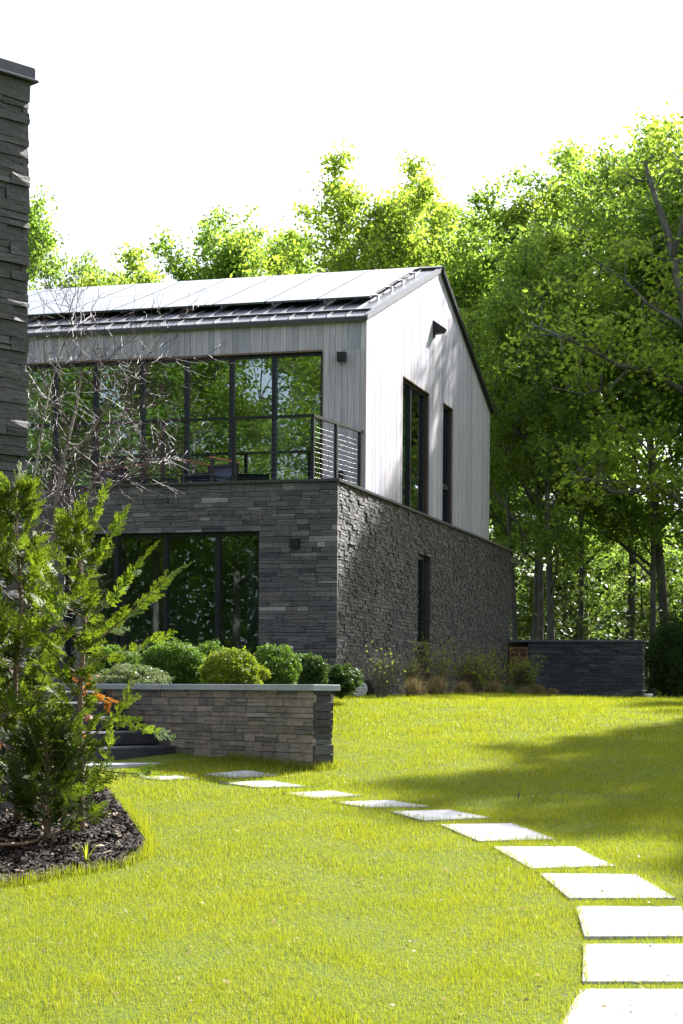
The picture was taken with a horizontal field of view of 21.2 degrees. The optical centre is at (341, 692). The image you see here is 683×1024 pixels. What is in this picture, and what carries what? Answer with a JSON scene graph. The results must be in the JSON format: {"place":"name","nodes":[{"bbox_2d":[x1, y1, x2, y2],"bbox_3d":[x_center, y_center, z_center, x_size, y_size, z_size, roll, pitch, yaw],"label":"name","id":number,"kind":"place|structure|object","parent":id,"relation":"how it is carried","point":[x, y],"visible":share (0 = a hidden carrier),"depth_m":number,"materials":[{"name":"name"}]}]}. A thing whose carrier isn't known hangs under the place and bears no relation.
{"place":"outdoors","nodes":[
{"label":"outdoors","id":0,"kind":"place"},
{"bbox_2d":[146,478,178,482],"bbox_3d":[-2.996,-3.389,30.491,0.440,0.335,0.400,0,0,16],"label":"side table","id":1,"kind":"object","parent":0,"point":[168,480],"visible":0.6,"depth_m":30.37,"materials":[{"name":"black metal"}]},
{"bbox_2d":[0,689,682,1023],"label":"lawn","id":2,"kind":"structure","parent":0,"point":[166,757],"depth_m":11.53,"materials":[{"name":"plant"}]},
{"bbox_2d":[0,58,38,811],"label":"stone chimney","id":3,"kind":"object","parent":2,"relation":"on","point":[18,81],"visible":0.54,"depth_m":15.19,"materials":[{"name":"stone"}]},
{"bbox_2d":[0,776,146,886],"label":"mulch bed","id":4,"kind":"object","parent":2,"relation":"on","point":[20,850],"visible":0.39,"depth_m":13.43,"materials":[{"name":"brown wood"}]},
{"bbox_2d":[0,815,43,846],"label":"drip hose","id":5,"kind":"object","parent":4,"relation":"on","point":[22,843],"visible":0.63,"depth_m":13.38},
{"bbox_2d":[0,460,89,822],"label":"arborvitae","id":6,"kind":"object","parent":4,"relation":"on","point":[13,645],"visible":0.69,"depth_m":14.50,"materials":[{"name":"green plant"}]},
{"bbox_2d":[0,703,97,841],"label":"arborvitae","id":7,"kind":"object","parent":4,"relation":"on","point":[36,732],"visible":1,"depth_m":13.67,"materials":[{"name":"green plant"}]},
{"bbox_2d":[74,842,97,862],"bbox_3d":[-1.788,1.122,12.869,0.165,0.159,0.140,0,0,-38],"label":"sprout","id":8,"kind":"object","parent":4,"relation":"on","point":[85,854],"visible":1,"depth_m":12.87,"materials":[{"name":"green plant"}]},
{"bbox_2d":[3,478,190,833],"bbox_3d":[-1.850,-0.257,14.122,1.438,2.809,0.936,0,0,0],"label":"arborvitae","id":9,"kind":"object","parent":4,"relation":"on","point":[68,543],"visible":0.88,"depth_m":14.05,"materials":[{"name":"green plant"}]},
{"bbox_2d":[26,220,240,691],"bbox_3d":[-2.415,-1.855,17.452,2.912,5.135,2.050,0,0,0],"label":"bare birch","id":10,"kind":"object","parent":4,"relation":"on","point":[64,457],"visible":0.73,"depth_m":17.31,"materials":[{"name":"grey plant"}]},
{"bbox_2d":[27,184,124,289],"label":"oak tree","id":11,"kind":"object","parent":2,"relation":"on","point":[39,237],"visible":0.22,"depth_m":59.50,"materials":[{"name":"green plant"}]},
{"bbox_2d":[71,269,128,286],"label":"oak tree","id":12,"kind":"object","parent":2,"relation":"on","point":[87,280],"depth_m":54.11,"materials":[{"name":"green plant"}]},
{"bbox_2d":[27,690,175,762],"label":"garden steps","id":13,"kind":"structure","parent":2,"relation":"on","point":[128,744],"depth_m":19.27,"materials":[{"name":"black stone"}]},
{"bbox_2d":[68,762,160,773],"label":"paving","id":14,"kind":"structure","parent":2,"relation":"on","point":[118,765],"depth_m":18.19,"materials":[{"name":"grey stone"}]},
{"bbox_2d":[74,267,170,284],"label":"oak tree","id":15,"kind":"object","parent":2,"relation":"on","point":[112,276],"depth_m":72.37,"materials":[{"name":"green plant"}]},
{"bbox_2d":[103,239,169,285],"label":"oak tree","id":16,"kind":"object","parent":2,"relation":"on","point":[140,266],"visible":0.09,"depth_m":59.52,"materials":[{"name":"green plant"}]},
{"bbox_2d":[139,775,193,780],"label":"stepping stone","id":17,"kind":"object","parent":2,"relation":"on","point":[176,777],"visible":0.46,"depth_m":17.32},
{"bbox_2d":[37,684,339,769],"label":"garden wall","id":18,"kind":"structure","parent":2,"relation":"on","point":[291,722],"depth_m":18.71,"materials":[{"name":"grey stone"}]},
{"bbox_2d":[131,200,276,283],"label":"oak tree","id":19,"kind":"object","parent":2,"relation":"on","point":[179,272],"visible":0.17,"depth_m":55.73,"materials":[{"name":"green plant"}]},
{"bbox_2d":[186,220,276,279],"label":"oak tree","id":20,"kind":"object","parent":2,"relation":"on","point":[204,236],"visible":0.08,"depth_m":56.69,"materials":[{"name":"green plant"}]},
{"bbox_2d":[204,770,277,778],"bbox_3d":[-0.972,0.820,17.611,0.598,0.121,0.436,0,0,-37],"label":"stepping stone","id":21,"kind":"object","parent":2,"relation":"on","point":[239,773],"visible":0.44,"depth_m":17.60,"materials":[{"name":"grey stone"}]},
{"bbox_2d":[184,228,328,280],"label":"oak tree","id":22,"kind":"object","parent":2,"relation":"on","point":[279,241],"visible":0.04,"depth_m":60.40,"materials":[{"name":"green plant"}]},
{"bbox_2d":[219,780,306,788],"bbox_3d":[-0.716,0.883,16.949,0.776,0.114,0.422,0,0,42],"label":"stepping stone","id":23,"kind":"object","parent":2,"relation":"on","point":[277,783],"visible":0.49,"depth_m":16.91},
{"bbox_2d":[23,266,520,694],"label":"modern house","id":24,"kind":"structure","parent":2,"relation":"on","point":[343,518],"depth_m":32.83,"materials":[{"name":"stone"}]},
{"bbox_2d":[96,460,147,483],"bbox_3d":[-3.743,-3.547,30.813,0.670,0.640,0.730,0,0,-40],"label":"lounge chair","id":25,"kind":"object","parent":24,"relation":"on","point":[121,472],"visible":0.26,"depth_m":30.76,"materials":[{"name":"grey wood"}]},
{"bbox_2d":[66,532,259,689],"bbox_3d":[-2.878,-1.300,29.436,3.340,2.519,0.092,0,0,16],"label":"ground floor window","id":26,"kind":"structure","parent":24,"relation":"in","point":[116,638],"depth_m":29.37,"materials":[{"name":"metal"}]},
{"bbox_2d":[26,352,321,485],"bbox_3d":[-4.259,-4.505,31.912,8.231,2.509,0.092,0,0,16],"label":"balcony window","id":27,"kind":"structure","parent":24,"relation":"in","point":[274,357],"depth_m":31.41,"materials":[{"name":"metal"}]},
{"bbox_2d":[182,456,239,481],"bbox_3d":[-2.165,-3.536,30.308,0.670,0.640,0.730,0,0,38],"label":"lounge chair","id":28,"kind":"object","parent":24,"relation":"on","point":[218,472],"visible":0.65,"depth_m":30.24,"materials":[{"name":"grey wood"}]},
{"bbox_2d":[206,441,227,468],"bbox_3d":[-2.418,-4.603,35.379,0.434,0.527,0.030,0,0,16],"label":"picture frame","id":29,"kind":"object","parent":24,"relation":"attached to","point":[213,447],"visible":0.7,"depth_m":35.38,"materials":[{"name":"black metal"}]},
{"bbox_2d":[228,441,245,467],"bbox_3d":[-2.014,-4.588,35.263,0.342,0.523,0.030,0,0,16],"label":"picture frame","id":30,"kind":"object","parent":24,"relation":"attached to","point":[242,452],"visible":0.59,"depth_m":35.24,"materials":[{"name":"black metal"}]},
{"bbox_2d":[403,376,429,513],"bbox_3d":[1.309,-4.497,33.862,0.149,2.414,2.140,0,0,16],"label":"gable window","id":31,"kind":"structure","parent":24,"relation":"in","point":[419,395],"depth_m":34.42,"materials":[{"name":"glass"}]},
{"bbox_2d":[416,555,424,692],"bbox_3d":[1.401,-1.227,34.156,0.088,2.675,1.008,0,0,16],"label":"slot window","id":32,"kind":"structure","parent":24,"relation":"in","point":[421,561],"depth_m":34.48,"materials":[{"name":"glass"}]},
{"bbox_2d":[442,402,452,524],"bbox_3d":[2.046,-4.502,36.417,0.149,2.434,0.940,0,0,16],"label":"gable window","id":33,"kind":"structure","parent":24,"relation":"in","point":[447,410],"depth_m":36.72,"materials":[{"name":"glass"}]},
{"bbox_2d":[212,139,430,276],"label":"oak tree","id":34,"kind":"object","parent":2,"relation":"on","point":[337,231],"visible":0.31,"depth_m":53.30,"materials":[{"name":"green plant"}]},
{"bbox_2d":[284,791,359,798],"bbox_3d":[-0.186,0.944,16.321,0.581,0.116,0.424,0,0,-27],"label":"stepping stone","id":35,"kind":"object","parent":2,"relation":"on","point":[326,793],"visible":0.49,"depth_m":16.30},
{"bbox_2d":[7,719,682,1013],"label":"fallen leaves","id":36,"kind":"object","parent":2,"relation":"on","point":[392,1004],"visible":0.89,"depth_m":11.41,"materials":[{"name":"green plant"}]},
{"bbox_2d":[354,680,377,695],"bbox_3d":[0.361,-0.064,27.951,0.349,0.260,0.323,0,0,10],"label":"air vent unit","id":37,"kind":"object","parent":2,"relation":"on","point":[366,688],"visible":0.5,"depth_m":27.80,"materials":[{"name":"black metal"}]},
{"bbox_2d":[347,639,408,697],"bbox_3d":[0.595,-0.363,27.341,0.831,0.899,0.926,0,0,-42],"label":"shrub","id":38,"kind":"object","parent":2,"relation":"on","point":[388,674],"visible":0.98,"depth_m":27.22,"materials":[{"name":"green plant"}]},
{"bbox_2d":[335,800,429,808],"bbox_3d":[0.340,0.995,15.774,0.782,0.112,0.391,0,0,-10],"label":"stepping stone","id":39,"kind":"object","parent":2,"relation":"on","point":[395,803],"visible":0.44,"depth_m":15.73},
{"bbox_2d":[314,168,495,346],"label":"oak tree","id":40,"kind":"object","parent":2,"relation":"on","point":[389,211],"visible":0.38,"depth_m":52.34,"materials":[{"name":"green plant"}]},
{"bbox_2d":[394,676,429,696],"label":"grass tuft","id":41,"kind":"object","parent":2,"relation":"on","point":[413,686],"visible":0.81,"depth_m":27.67,"materials":[{"name":"beige plant"}]},
{"bbox_2d":[396,656,430,687],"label":"shrub","id":42,"kind":"object","parent":2,"relation":"on","point":[412,671],"visible":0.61,"depth_m":29.03,"materials":[{"name":"green plant"}]},
{"bbox_2d":[355,148,500,359],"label":"oak tree","id":43,"kind":"object","parent":2,"relation":"on","point":[441,212],"visible":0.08,"depth_m":56.98,"materials":[{"name":"green plant"}]},
{"bbox_2d":[404,631,473,686],"bbox_3d":[1.687,-0.510,31.505,1.254,1.144,0.967,0,0,0],"label":"shrub","id":44,"kind":"object","parent":2,"relation":"on","point":[442,672],"visible":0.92,"depth_m":31.51,"materials":[{"name":"green plant"}]},
{"bbox_2d":[425,675,453,694],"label":"grass tuft","id":45,"kind":"object","parent":2,"relation":"on","point":[436,686],"visible":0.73,"depth_m":29.07,"materials":[{"name":"plant"}]},
{"bbox_2d":[391,809,489,821],"bbox_3d":[0.815,1.051,15.200,0.696,0.125,0.538,0,0,-17],"label":"stepping stone","id":46,"kind":"object","parent":2,"relation":"on","point":[437,814],"visible":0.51,"depth_m":15.14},
{"bbox_2d":[452,680,477,693],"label":"grass tuft","id":47,"kind":"object","parent":2,"relation":"on","point":[463,687],"visible":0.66,"depth_m":31.01,"materials":[{"name":"beige plant"}]},
{"bbox_2d":[401,186,529,526],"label":"oak tree","id":48,"kind":"object","parent":2,"relation":"on","point":[461,218],"visible":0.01,"depth_m":59.68,"materials":[{"name":"green plant"}]},
{"bbox_2d":[445,643,506,693],"bbox_3d":[2.470,-0.411,33.513,1.121,0.993,1.072,0,0,0],"label":"shrub","id":49,"kind":"object","parent":2,"relation":"on","point":[478,670],"visible":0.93,"depth_m":33.48,"materials":[{"name":"green plant"}]},
{"bbox_2d":[482,680,505,693],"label":"grass tuft","id":50,"kind":"object","parent":2,"relation":"on","point":[492,687],"visible":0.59,"depth_m":33.57,"materials":[{"name":"plant"}]},
{"bbox_2d":[471,643,519,687],"bbox_3d":[3.029,-0.495,36.804,1.168,1.173,0.656,0,0,12],"label":"shrub","id":51,"kind":"object","parent":2,"relation":"on","point":[499,678],"visible":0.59,"depth_m":36.78,"materials":[{"name":"green plant"}]},
{"bbox_2d":[439,823,554,842],"bbox_3d":[1.215,1.127,14.357,0.611,0.150,0.902,0,0,-18],"label":"stepping stone","id":52,"kind":"object","parent":2,"relation":"on","point":[497,829],"visible":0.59,"depth_m":14.34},
{"bbox_2d":[404,162,614,561],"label":"oak tree","id":53,"kind":"object","parent":2,"relation":"on","point":[461,271],"visible":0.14,"depth_m":53.97,"materials":[{"name":"green plant"}]},
{"bbox_2d":[502,684,517,694],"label":"grass tuft","id":54,"kind":"object","parent":2,"relation":"on","point":[513,689],"visible":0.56,"depth_m":35.39,"materials":[{"name":"green plant"}]},
{"bbox_2d":[460,275,581,639],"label":"oak tree","id":55,"kind":"object","parent":2,"relation":"on","point":[494,325],"visible":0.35,"depth_m":46.70,"materials":[{"name":"green plant"}]},
{"bbox_2d":[504,651,546,691],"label":"shrub","id":56,"kind":"object","parent":2,"relation":"on","point":[522,677],"visible":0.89,"depth_m":38.54,"materials":[{"name":"green plant"}]},
{"bbox_2d":[517,685,535,694],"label":"grass tuft","id":57,"kind":"object","parent":2,"relation":"on","point":[522,689],"visible":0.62,"depth_m":36.60,"materials":[{"name":"plant"}]},
{"bbox_2d":[489,528,568,639],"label":"oak tree","id":58,"kind":"object","parent":2,"relation":"on","point":[531,564],"visible":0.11,"depth_m":53.60,"materials":[{"name":"green plant"}]},
{"bbox_2d":[530,684,547,694],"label":"grass tuft","id":59,"kind":"object","parent":2,"relation":"on","point":[541,689],"visible":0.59,"depth_m":38.42,"materials":[{"name":"plant"}]},
{"bbox_2d":[459,179,627,639],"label":"oak tree","id":60,"kind":"object","parent":2,"relation":"on","point":[525,206],"visible":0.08,"depth_m":52.82,"materials":[{"name":"green plant"}]},
{"bbox_2d":[471,278,630,639],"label":"oak tree","id":61,"kind":"object","parent":2,"relation":"on","point":[493,519],"visible":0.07,"depth_m":48.58,"materials":[{"name":"green plant"}]},
{"bbox_2d":[493,846,612,869],"bbox_3d":[1.530,1.226,13.282,0.622,0.153,0.921,0,0,-13],"label":"stepping stone","id":62,"kind":"object","parent":2,"relation":"on","point":[551,855],"visible":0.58,"depth_m":13.25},
{"bbox_2d":[546,688,559,694],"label":"grass tuft","id":63,"kind":"object","parent":2,"relation":"on","point":[552,691],"visible":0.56,"depth_m":38.92,"materials":[{"name":"brown plant"}]},
{"bbox_2d":[470,211,641,639],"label":"oak tree","id":64,"kind":"object","parent":2,"relation":"on","point":[523,267],"visible":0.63,"depth_m":45.42,"materials":[{"name":"green plant"}]},
{"bbox_2d":[483,224,632,639],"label":"oak tree","id":65,"kind":"object","parent":2,"relation":"on","point":[549,429],"visible":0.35,"depth_m":46.38,"materials":[{"name":"green plant"}]},
{"bbox_2d":[509,640,646,696],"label":"enclosure wall","id":66,"kind":"structure","parent":2,"relation":"on","point":[609,668],"depth_m":41.62,"materials":[{"name":"grey stone"}]},
{"bbox_2d":[509,647,527,690],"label":"wooden gate","id":67,"kind":"structure","parent":66,"relation":"attached to","point":[518,651],"depth_m":42.04,"materials":[{"name":"brown wood"}]},
{"bbox_2d":[486,136,671,639],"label":"oak tree","id":68,"kind":"object","parent":2,"relation":"on","point":[559,169],"visible":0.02,"depth_m":55.32,"materials":[{"name":"green plant"}]},
{"bbox_2d":[500,281,661,639],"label":"oak tree","id":69,"kind":"object","parent":2,"relation":"on","point":[581,572],"visible":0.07,"depth_m":51.81,"materials":[{"name":"green plant"}]},
{"bbox_2d":[480,96,682,523],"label":"old oak","id":70,"kind":"object","parent":2,"relation":"on","point":[658,482],"visible":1,"depth_m":42.16,"materials":[{"name":"green plant"}]},
{"bbox_2d":[515,512,649,639],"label":"oak tree","id":71,"kind":"object","parent":2,"relation":"on","point":[599,563],"visible":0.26,"depth_m":54.68,"materials":[{"name":"green plant"}]},
{"bbox_2d":[487,140,680,639],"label":"oak tree","id":72,"kind":"object","parent":2,"relation":"on","point":[631,609],"visible":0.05,"depth_m":52.04,"materials":[{"name":"green plant"}]},
{"bbox_2d":[489,477,682,696],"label":"undergrowth","id":73,"kind":"object","parent":2,"relation":"on","point":[617,627],"visible":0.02,"depth_m":50.86,"materials":[{"name":"green plant"}]},
{"bbox_2d":[561,542,626,628],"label":"oak tree","id":74,"kind":"object","parent":2,"relation":"on","point":[591,570],"visible":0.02,"depth_m":83.09,"materials":[{"name":"green plant"}]},
{"bbox_2d":[510,503,682,637],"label":"distant wood","id":75,"kind":"object","parent":2,"relation":"on","point":[564,614],"visible":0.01,"depth_m":93.57,"materials":[{"name":"green plant"}]},
{"bbox_2d":[521,441,673,635],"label":"oak tree","id":76,"kind":"object","parent":2,"relation":"on","point":[664,456],"depth_m":71.68,"materials":[{"name":"green plant"}]},
{"bbox_2d":[543,497,666,628],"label":"oak tree","id":77,"kind":"object","parent":2,"relation":"on","point":[612,566],"visible":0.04,"depth_m":57.91,"materials":[{"name":"green plant"}]},
{"bbox_2d":[531,107,682,696],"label":"oak tree","id":78,"kind":"object","parent":2,"relation":"on","point":[614,224],"visible":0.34,"depth_m":47.77,"materials":[{"name":"green plant"}]},
{"bbox_2d":[539,873,675,899],"bbox_3d":[1.759,1.321,12.181,0.799,0.148,0.853,0,0,0],"label":"stepping stone","id":79,"kind":"object","parent":2,"relation":"on","point":[610,885],"visible":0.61,"depth_m":12.16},
{"bbox_2d":[552,245,682,696],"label":"oak tree","id":80,"kind":"object","parent":2,"relation":"on","point":[622,504],"visible":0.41,"depth_m":46.52,"materials":[{"name":"green plant"}]},
{"bbox_2d":[563,989,682,1023],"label":"stepping stone","id":81,"kind":"object","parent":2,"relation":"on","point":[651,1006],"visible":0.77,"depth_m":9.04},
{"bbox_2d":[574,520,682,693],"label":"oak tree","id":82,"kind":"object","parent":2,"relation":"on","point":[620,571],"visible":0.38,"depth_m":52.84,"materials":[{"name":"green plant"}]},
{"bbox_2d":[578,906,682,938],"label":"stepping stone","id":83,"kind":"object","parent":2,"relation":"on","point":[633,920],"visible":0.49,"depth_m":11.05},
{"bbox_2d":[582,944,682,983],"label":"stepping stone","id":84,"kind":"object","parent":2,"relation":"on","point":[614,961],"visible":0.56,"depth_m":9.97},
{"bbox_2d":[588,119,682,437],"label":"oak tree","id":85,"kind":"object","parent":2,"relation":"on","point":[676,143],"visible":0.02,"depth_m":49.21,"materials":[{"name":"green plant"}]},
{"bbox_2d":[602,177,682,549],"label":"oak tree","id":86,"kind":"object","parent":2,"relation":"on","point":[679,519],"visible":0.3,"depth_m":45.99,"materials":[{"name":"green plant"}]},
{"bbox_2d":[618,532,682,695],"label":"oak tree","id":87,"kind":"object","parent":2,"relation":"on","point":[675,562],"visible":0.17,"depth_m":54.97,"materials":[{"name":"green plant"}]},
{"bbox_2d":[629,84,682,447],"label":"oak tree","id":88,"kind":"object","parent":2,"relation":"on","point":[675,325],"visible":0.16,"depth_m":46.25,"materials":[{"name":"green plant"}]},
{"bbox_2d":[643,618,682,697],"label":"evergreen bush","id":89,"kind":"object","parent":2,"relation":"on","point":[669,674],"visible":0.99,"depth_m":42.74,"materials":[{"name":"green plant"}]},
{"bbox_2d":[651,590,682,696],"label":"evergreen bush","id":90,"kind":"object","parent":2,"relation":"on","point":[675,618],"visible":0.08,"depth_m":45.09,"materials":[{"name":"green plant"}]},
{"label":"planting bed","id":91,"kind":"structure","parent":2,"relation":"on","visible":0},
{"bbox_2d":[85,642,143,689],"bbox_3d":[-2.905,-0.299,23.790,0.794,0.745,0.690,0,0,14],"label":"boxwood","id":92,"kind":"object","parent":91,"relation":"on","point":[112,648],"visible":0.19,"depth_m":23.63,"materials":[{"name":"green plant"}]},
{"bbox_2d":[91,661,175,683],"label":"juniper bush","id":93,"kind":"object","parent":91,"relation":"on","point":[121,674],"visible":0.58,"depth_m":20.73,"materials":[{"name":"green plant"}]},
{"bbox_2d":[136,638,206,683],"bbox_3d":[-1.980,-0.289,21.815,0.936,0.740,0.790,0,0,0],"label":"boxwood","id":94,"kind":"object","parent":91,"relation":"on","point":[165,656],"visible":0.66,"depth_m":21.58,"materials":[{"name":"green plant"}]},
{"bbox_2d":[195,637,226,683],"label":"boxwood","id":95,"kind":"object","parent":91,"relation":"on","point":[208,647],"visible":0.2,"depth_m":24.19,"materials":[{"name":"green plant"}]},
{"bbox_2d":[193,646,270,690],"bbox_3d":[-1.240,-0.226,20.973,0.942,0.624,0.720,0,0,0],"label":"boxwood","id":96,"kind":"object","parent":91,"relation":"on","point":[235,666],"visible":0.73,"depth_m":20.82,"materials":[{"name":"green plant"}]},
{"bbox_2d":[247,642,302,683],"bbox_3d":[-0.847,-0.268,22.590,0.754,0.713,0.721,0,0,0],"label":"boxwood","id":97,"kind":"object","parent":91,"relation":"on","point":[285,665],"visible":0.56,"depth_m":22.45,"materials":[{"name":"green plant"}]},
{"bbox_2d":[292,652,329,684],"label":"boxwood","id":98,"kind":"object","parent":91,"relation":"on","point":[314,668],"visible":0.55,"depth_m":23.46,"materials":[{"name":"green plant"}]},
{"bbox_2d":[324,662,364,698],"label":"yew bush","id":99,"kind":"object","parent":91,"relation":"on","point":[338,674],"visible":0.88,"depth_m":25.08,"materials":[{"name":"green plant"}]},
{"bbox_2d":[0,0,682,574],"label":"sky","id":100,"kind":"structure","parent":0,"point":[145,115],"materials":[{"name":"white"}]}
]}

